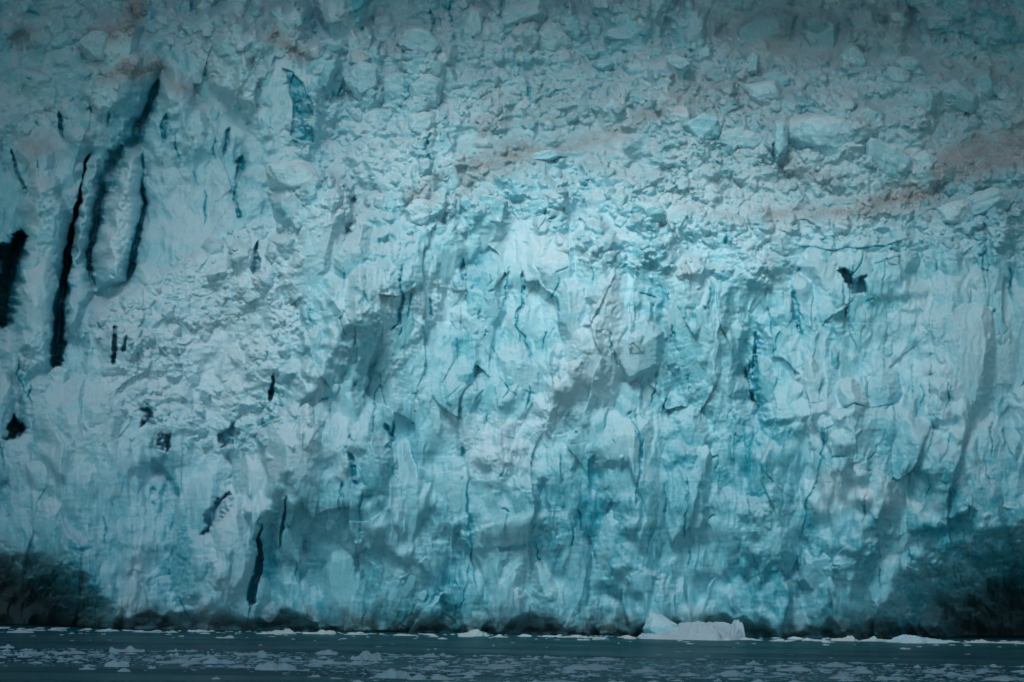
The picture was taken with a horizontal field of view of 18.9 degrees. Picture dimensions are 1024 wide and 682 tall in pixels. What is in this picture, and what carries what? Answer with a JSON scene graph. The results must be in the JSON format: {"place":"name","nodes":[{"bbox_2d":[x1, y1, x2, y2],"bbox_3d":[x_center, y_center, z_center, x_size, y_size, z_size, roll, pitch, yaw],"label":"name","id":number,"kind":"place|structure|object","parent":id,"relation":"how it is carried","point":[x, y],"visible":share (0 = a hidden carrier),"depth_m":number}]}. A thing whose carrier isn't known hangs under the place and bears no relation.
{"place":"outdoors","nodes":[
{"label":"outdoors","id":0,"kind":"place"},
{"bbox_2d":[0,0,1023,638],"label":"glacier","id":1,"kind":"object","parent":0,"point":[758,392],"visible":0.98,"depth_m":612.02},
{"bbox_2d":[48,366,68,382],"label":"ice block","id":2,"kind":"structure","parent":1,"relation":"on","point":[58,374],"depth_m":616.74},
{"bbox_2d":[49,32,75,49],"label":"ice block","id":3,"kind":"structure","parent":1,"relation":"on","point":[62,40],"depth_m":658.57},
{"bbox_2d":[78,30,107,60],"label":"ice block","id":4,"kind":"structure","parent":1,"relation":"on","point":[91,44],"depth_m":654.29},
{"bbox_2d":[265,159,318,190],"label":"ice block","id":5,"kind":"structure","parent":1,"relation":"on","point":[294,174],"depth_m":630.24},
{"bbox_2d":[319,38,348,53],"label":"ice block","id":6,"kind":"structure","parent":1,"relation":"on","point":[332,45],"depth_m":653.43},
{"bbox_2d":[344,60,378,100],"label":"ice block","id":7,"kind":"structure","parent":1,"relation":"on","point":[361,77],"depth_m":648.21},
{"bbox_2d":[381,72,403,102],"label":"ice block","id":8,"kind":"structure","parent":1,"relation":"on","point":[392,90],"depth_m":649.86},
{"bbox_2d":[405,198,432,225],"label":"ice block","id":9,"kind":"structure","parent":1,"relation":"on","point":[418,211],"depth_m":614.86},
{"bbox_2d":[399,27,441,52],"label":"ice block","id":10,"kind":"structure","parent":1,"relation":"on","point":[413,38],"depth_m":655.69},
{"bbox_2d":[407,111,435,134],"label":"ice block","id":11,"kind":"structure","parent":1,"relation":"on","point":[419,123],"depth_m":638.89},
{"bbox_2d":[408,73,442,107],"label":"ice block","id":12,"kind":"structure","parent":1,"relation":"on","point":[428,86],"depth_m":647.92},
{"bbox_2d":[441,164,460,190],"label":"ice block","id":13,"kind":"structure","parent":1,"relation":"on","point":[453,183],"depth_m":629.39},
{"bbox_2d":[463,4,482,36],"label":"ice block","id":14,"kind":"structure","parent":1,"relation":"on","point":[473,22],"depth_m":664.78},
{"bbox_2d":[471,138,492,148],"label":"ice block","id":15,"kind":"structure","parent":1,"relation":"on","point":[483,143],"depth_m":638.16},
{"bbox_2d":[479,194,507,218],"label":"ice block","id":16,"kind":"structure","parent":1,"relation":"on","point":[497,205],"depth_m":621.74},
{"bbox_2d":[503,24,516,34],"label":"ice block","id":17,"kind":"structure","parent":1,"relation":"on","point":[507,30],"depth_m":667.49},
{"bbox_2d":[500,0,546,26],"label":"ice block","id":18,"kind":"structure","parent":1,"relation":"on","point":[519,11],"depth_m":667.47},
{"bbox_2d":[520,199,544,214],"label":"ice block","id":19,"kind":"structure","parent":1,"relation":"on","point":[529,206],"depth_m":625.80},
{"bbox_2d":[530,150,568,160],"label":"ice block","id":20,"kind":"structure","parent":1,"relation":"on","point":[549,155],"depth_m":638.58},
{"bbox_2d":[538,20,571,50],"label":"ice block","id":21,"kind":"structure","parent":1,"relation":"on","point":[553,35],"depth_m":666.12},
{"bbox_2d":[588,24,601,37],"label":"ice block","id":22,"kind":"structure","parent":1,"relation":"on","point":[595,31],"depth_m":673.12},
{"bbox_2d":[592,59,614,71],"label":"ice block","id":23,"kind":"structure","parent":1,"relation":"on","point":[605,65],"depth_m":661.39},
{"bbox_2d":[602,28,629,40],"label":"ice block","id":24,"kind":"structure","parent":1,"relation":"on","point":[616,34],"depth_m":665.99},
{"bbox_2d":[638,202,666,221],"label":"ice block","id":25,"kind":"structure","parent":1,"relation":"on","point":[656,211],"depth_m":615.61},
{"bbox_2d":[664,51,690,70],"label":"ice block","id":26,"kind":"structure","parent":1,"relation":"on","point":[674,60],"depth_m":658.35},
{"bbox_2d":[682,113,720,139],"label":"ice block","id":27,"kind":"structure","parent":1,"relation":"on","point":[707,126],"depth_m":638.35},
{"bbox_2d":[715,128,762,147],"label":"ice block","id":28,"kind":"structure","parent":1,"relation":"on","point":[747,138],"depth_m":640.11},
{"bbox_2d":[745,52,759,74],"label":"ice block","id":29,"kind":"structure","parent":1,"relation":"on","point":[752,59],"depth_m":659.75},
{"bbox_2d":[743,79,779,103],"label":"ice block","id":30,"kind":"structure","parent":1,"relation":"on","point":[759,92],"depth_m":650.39},
{"bbox_2d":[761,71,789,85],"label":"ice block","id":31,"kind":"structure","parent":1,"relation":"on","point":[782,79],"depth_m":660.61},
{"bbox_2d":[772,120,788,162],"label":"ice block","id":32,"kind":"structure","parent":1,"relation":"on","point":[780,133],"depth_m":636.23},
{"bbox_2d":[788,114,851,155],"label":"ice block","id":33,"kind":"structure","parent":1,"relation":"on","point":[820,133],"depth_m":635.40},
{"bbox_2d":[840,45,865,67],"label":"ice block","id":34,"kind":"structure","parent":1,"relation":"on","point":[854,56],"depth_m":660.89},
{"bbox_2d":[865,137,910,179],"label":"ice block","id":35,"kind":"structure","parent":1,"relation":"on","point":[888,159],"depth_m":634.43},
{"bbox_2d":[884,67,909,82],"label":"ice block","id":36,"kind":"structure","parent":1,"relation":"on","point":[894,74],"depth_m":655.88},
{"bbox_2d":[894,56,921,73],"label":"ice block","id":37,"kind":"structure","parent":1,"relation":"on","point":[912,64],"depth_m":657.73},
{"bbox_2d":[908,84,935,111],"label":"ice block","id":38,"kind":"structure","parent":1,"relation":"on","point":[922,95],"depth_m":647.15},
{"bbox_2d":[913,150,937,169],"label":"ice block","id":39,"kind":"structure","parent":1,"relation":"on","point":[927,159],"depth_m":636.49},
{"bbox_2d":[929,80,978,112],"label":"ice block","id":40,"kind":"structure","parent":1,"relation":"on","point":[961,96],"depth_m":652.87},
{"bbox_2d":[937,199,973,223],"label":"ice block","id":41,"kind":"structure","parent":1,"relation":"on","point":[956,211],"depth_m":623.05},
{"bbox_2d":[973,70,993,98],"bbox_3d":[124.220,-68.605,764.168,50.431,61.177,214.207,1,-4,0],"label":"ice block","id":42,"kind":"structure","parent":1,"relation":"on","point":[983,80],"depth_m":656.46},
{"bbox_2d":[966,187,1009,215],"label":"ice block","id":43,"kind":"structure","parent":1,"relation":"on","point":[983,202],"depth_m":626.35},
{"bbox_2d":[986,100,1007,110],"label":"ice block","id":44,"kind":"structure","parent":1,"relation":"on","point":[996,105],"depth_m":652.64},
{"bbox_2d":[0,623,1023,681],"bbox_3d":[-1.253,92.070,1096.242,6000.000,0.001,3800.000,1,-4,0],"label":"water","id":45,"kind":"structure","parent":0,"point":[765,653],"depth_m":474.10},
{"bbox_2d":[0,644,13,647],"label":"ice floe","id":46,"kind":"object","parent":45,"relation":"on","point":[8,646],"visible":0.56,"depth_m":470.53},
{"bbox_2d":[6,629,33,632],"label":"ice floe","id":47,"kind":"object","parent":45,"relation":"on","point":[19,631],"visible":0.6,"depth_m":559.38},
{"bbox_2d":[53,651,84,653],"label":"ice floe","id":48,"kind":"object","parent":45,"relation":"on","point":[72,652],"visible":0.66,"depth_m":449.56},
{"bbox_2d":[79,666,94,669],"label":"ice floe","id":49,"kind":"object","parent":45,"relation":"on","point":[86,668],"visible":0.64,"depth_m":389.99},
{"bbox_2d":[104,660,129,666],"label":"ice floe","id":50,"kind":"object","parent":45,"relation":"on","point":[113,663],"visible":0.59,"depth_m":400.20},
{"bbox_2d":[117,668,129,671],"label":"ice floe","id":51,"kind":"object","parent":45,"relation":"on","point":[124,670],"visible":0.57,"depth_m":384.66},
{"bbox_2d":[109,646,144,651],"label":"ice floe","id":52,"kind":"object","parent":45,"relation":"on","point":[128,649],"visible":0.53,"depth_m":460.31},
{"bbox_2d":[156,658,198,663],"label":"ice floe","id":53,"kind":"object","parent":45,"relation":"on","point":[194,660],"visible":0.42,"depth_m":416.73},
{"bbox_2d":[189,629,208,631],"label":"ice chunk","id":54,"kind":"object","parent":45,"relation":"on","point":[199,630],"visible":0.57,"depth_m":583.07},
{"bbox_2d":[202,657,234,663],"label":"ice floe","id":55,"kind":"object","parent":45,"relation":"on","point":[212,660],"visible":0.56,"depth_m":416.46},
{"bbox_2d":[237,665,250,667],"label":"ice floe","id":56,"kind":"object","parent":45,"relation":"on","point":[247,666],"visible":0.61,"depth_m":403.47},
{"bbox_2d":[234,650,267,655],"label":"ice floe","id":57,"kind":"object","parent":45,"relation":"on","point":[261,652],"visible":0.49,"depth_m":453.80},
{"bbox_2d":[255,661,295,669],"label":"ice floe","id":58,"kind":"object","parent":45,"relation":"on","point":[269,665],"visible":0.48,"depth_m":396.51},
{"bbox_2d":[267,628,295,633],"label":"ice floe","id":59,"kind":"object","parent":45,"relation":"on","point":[287,631],"visible":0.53,"depth_m":579.53},
{"bbox_2d":[302,629,335,633],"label":"ice floe","id":60,"kind":"object","parent":45,"relation":"on","point":[328,631],"visible":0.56,"depth_m":579.98},
{"bbox_2d":[316,649,336,654],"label":"ice floe","id":61,"kind":"object","parent":45,"relation":"on","point":[326,652],"visible":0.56,"depth_m":460.57},
{"bbox_2d":[317,659,344,663],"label":"ice floe","id":62,"kind":"object","parent":45,"relation":"on","point":[328,661],"visible":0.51,"depth_m":420.37},
{"bbox_2d":[347,632,367,634],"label":"ice chunk","id":63,"kind":"object","parent":45,"relation":"on","point":[350,633],"visible":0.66,"depth_m":578.14},
{"bbox_2d":[348,660,368,664],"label":"ice floe","id":64,"kind":"object","parent":45,"relation":"on","point":[355,662],"visible":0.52,"depth_m":419.92},
{"bbox_2d":[351,651,381,659],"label":"ice floe","id":65,"kind":"object","parent":45,"relation":"on","point":[365,655],"visible":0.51,"depth_m":439.56},
{"bbox_2d":[375,668,410,678],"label":"ice floe","id":66,"kind":"object","parent":45,"relation":"on","point":[392,673],"visible":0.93,"depth_m":375.70},
{"bbox_2d":[395,634,417,635],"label":"ice chunk","id":67,"kind":"object","parent":45,"relation":"on","point":[404,635],"visible":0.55,"depth_m":576.00},
{"bbox_2d":[407,674,426,679],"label":"ice floe","id":68,"kind":"object","parent":45,"relation":"on","point":[419,677],"visible":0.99,"depth_m":372.15},
{"bbox_2d":[418,666,437,669],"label":"ice floe","id":69,"kind":"object","parent":45,"relation":"on","point":[428,668],"visible":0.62,"depth_m":403.92},
{"bbox_2d":[417,654,438,656],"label":"ice floe","id":70,"kind":"object","parent":45,"relation":"on","point":[428,655],"visible":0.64,"depth_m":454.95},
{"bbox_2d":[429,661,448,664],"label":"ice floe","id":71,"kind":"object","parent":45,"relation":"on","point":[441,663],"visible":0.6,"depth_m":422.35},
{"bbox_2d":[431,674,454,679],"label":"ice floe","id":72,"kind":"object","parent":45,"relation":"on","point":[438,677],"visible":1,"depth_m":373.07},
{"bbox_2d":[458,634,472,636],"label":"ice chunk","id":73,"kind":"object","parent":45,"relation":"on","point":[460,635],"visible":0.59,"depth_m":573.23},
{"bbox_2d":[462,670,480,674],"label":"ice floe","id":74,"kind":"object","parent":45,"relation":"on","point":[472,672],"visible":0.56,"depth_m":389.55},
{"bbox_2d":[458,629,488,635],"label":"ice floe","id":75,"kind":"object","parent":45,"relation":"on","point":[475,632],"visible":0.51,"depth_m":579.95},
{"bbox_2d":[465,657,488,660],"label":"ice floe","id":76,"kind":"object","parent":45,"relation":"on","point":[484,659],"visible":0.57,"depth_m":443.78},
{"bbox_2d":[475,664,513,668],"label":"ice floe","id":77,"kind":"object","parent":45,"relation":"on","point":[493,666],"visible":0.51,"depth_m":412.73},
{"bbox_2d":[0,627,1023,681],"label":"brash ice","id":78,"kind":"structure","parent":45,"relation":"on","point":[315,661],"depth_m":425.92},
{"bbox_2d":[753,667,767,669],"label":"ice floe","id":79,"kind":"object","parent":78,"relation":"on","point":[758,668],"visible":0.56,"depth_m":421.98},
{"bbox_2d":[521,656,538,659],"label":"ice floe","id":80,"kind":"object","parent":45,"relation":"on","point":[535,658],"visible":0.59,"depth_m":451.67},
{"bbox_2d":[543,655,565,658],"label":"ice floe","id":81,"kind":"object","parent":45,"relation":"on","point":[545,656],"visible":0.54,"depth_m":458.12},
{"bbox_2d":[541,680,573,681],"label":"ice floe","id":82,"kind":"object","parent":45,"relation":"on","point":[557,681],"visible":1,"depth_m":367.19},
{"bbox_2d":[563,663,607,669],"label":"ice floe","id":83,"kind":"object","parent":45,"relation":"on","point":[596,666],"visible":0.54,"depth_m":413.44},
{"bbox_2d":[585,657,620,660],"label":"ice floe","id":84,"kind":"object","parent":45,"relation":"on","point":[601,659],"visible":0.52,"depth_m":451.01},
{"bbox_2d":[637,668,659,671],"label":"ice floe","id":85,"kind":"object","parent":45,"relation":"on","point":[648,669],"visible":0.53,"depth_m":408.96},
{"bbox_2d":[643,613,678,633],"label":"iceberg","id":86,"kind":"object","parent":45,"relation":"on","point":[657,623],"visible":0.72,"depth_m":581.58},
{"bbox_2d":[678,672,699,675],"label":"ice floe","id":87,"kind":"object","parent":45,"relation":"on","point":[688,674],"visible":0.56,"depth_m":395.92},
{"bbox_2d":[637,619,745,640],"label":"iceberg","id":88,"kind":"object","parent":45,"relation":"on","point":[715,631],"visible":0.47,"depth_m":576.83},
{"bbox_2d":[715,670,745,675],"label":"ice floe","id":89,"kind":"object","parent":45,"relation":"on","point":[729,671],"visible":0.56,"depth_m":399.77},
{"bbox_2d":[739,637,754,639],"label":"ice chunk","id":90,"kind":"object","parent":45,"relation":"on","point":[744,638],"visible":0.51,"depth_m":579.34},
{"bbox_2d":[745,660,758,664],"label":"ice floe","id":91,"kind":"object","parent":45,"relation":"on","point":[753,662],"visible":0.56,"depth_m":441.63},
{"bbox_2d":[776,666,811,670],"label":"ice floe","id":92,"kind":"object","parent":45,"relation":"on","point":[795,668],"visible":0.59,"depth_m":418.03},
{"bbox_2d":[821,662,852,666],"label":"ice floe","id":93,"kind":"object","parent":45,"relation":"on","point":[836,664],"visible":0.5,"depth_m":437.54},
{"bbox_2d":[829,674,853,678],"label":"ice floe","id":94,"kind":"object","parent":45,"relation":"on","point":[840,676],"visible":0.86,"depth_m":393.69},
{"bbox_2d":[830,635,857,640],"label":"ice floe","id":95,"kind":"object","parent":45,"relation":"on","point":[849,638],"visible":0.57,"depth_m":580.73},
{"bbox_2d":[851,668,872,673],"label":"ice floe","id":96,"kind":"object","parent":45,"relation":"on","point":[863,670],"visible":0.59,"depth_m":413.67},
{"bbox_2d":[866,636,886,641],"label":"ice floe","id":97,"kind":"object","parent":45,"relation":"on","point":[874,638],"visible":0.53,"depth_m":580.33},
{"bbox_2d":[876,675,907,679],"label":"ice floe","id":98,"kind":"object","parent":45,"relation":"on","point":[882,677],"visible":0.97,"depth_m":392.38},
{"bbox_2d":[886,634,947,642],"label":"iceberg","id":99,"kind":"object","parent":45,"relation":"on","point":[906,638],"visible":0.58,"depth_m":573.21},
{"bbox_2d":[931,669,944,672],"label":"ice floe","id":100,"kind":"object","parent":45,"relation":"on","point":[937,671],"visible":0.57,"depth_m":417.68},
{"bbox_2d":[966,639,993,642],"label":"ice floe","id":101,"kind":"object","parent":45,"relation":"on","point":[981,641],"visible":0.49,"depth_m":580.88},
{"bbox_2d":[984,676,1014,680],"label":"ice floe","id":102,"kind":"object","parent":45,"relation":"on","point":[999,678],"visible":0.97,"depth_m":395.46},
{"bbox_2d":[992,641,1020,642],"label":"ice floe","id":103,"kind":"object","parent":45,"relation":"on","point":[1008,642],"visible":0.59,"depth_m":581.00}
]}

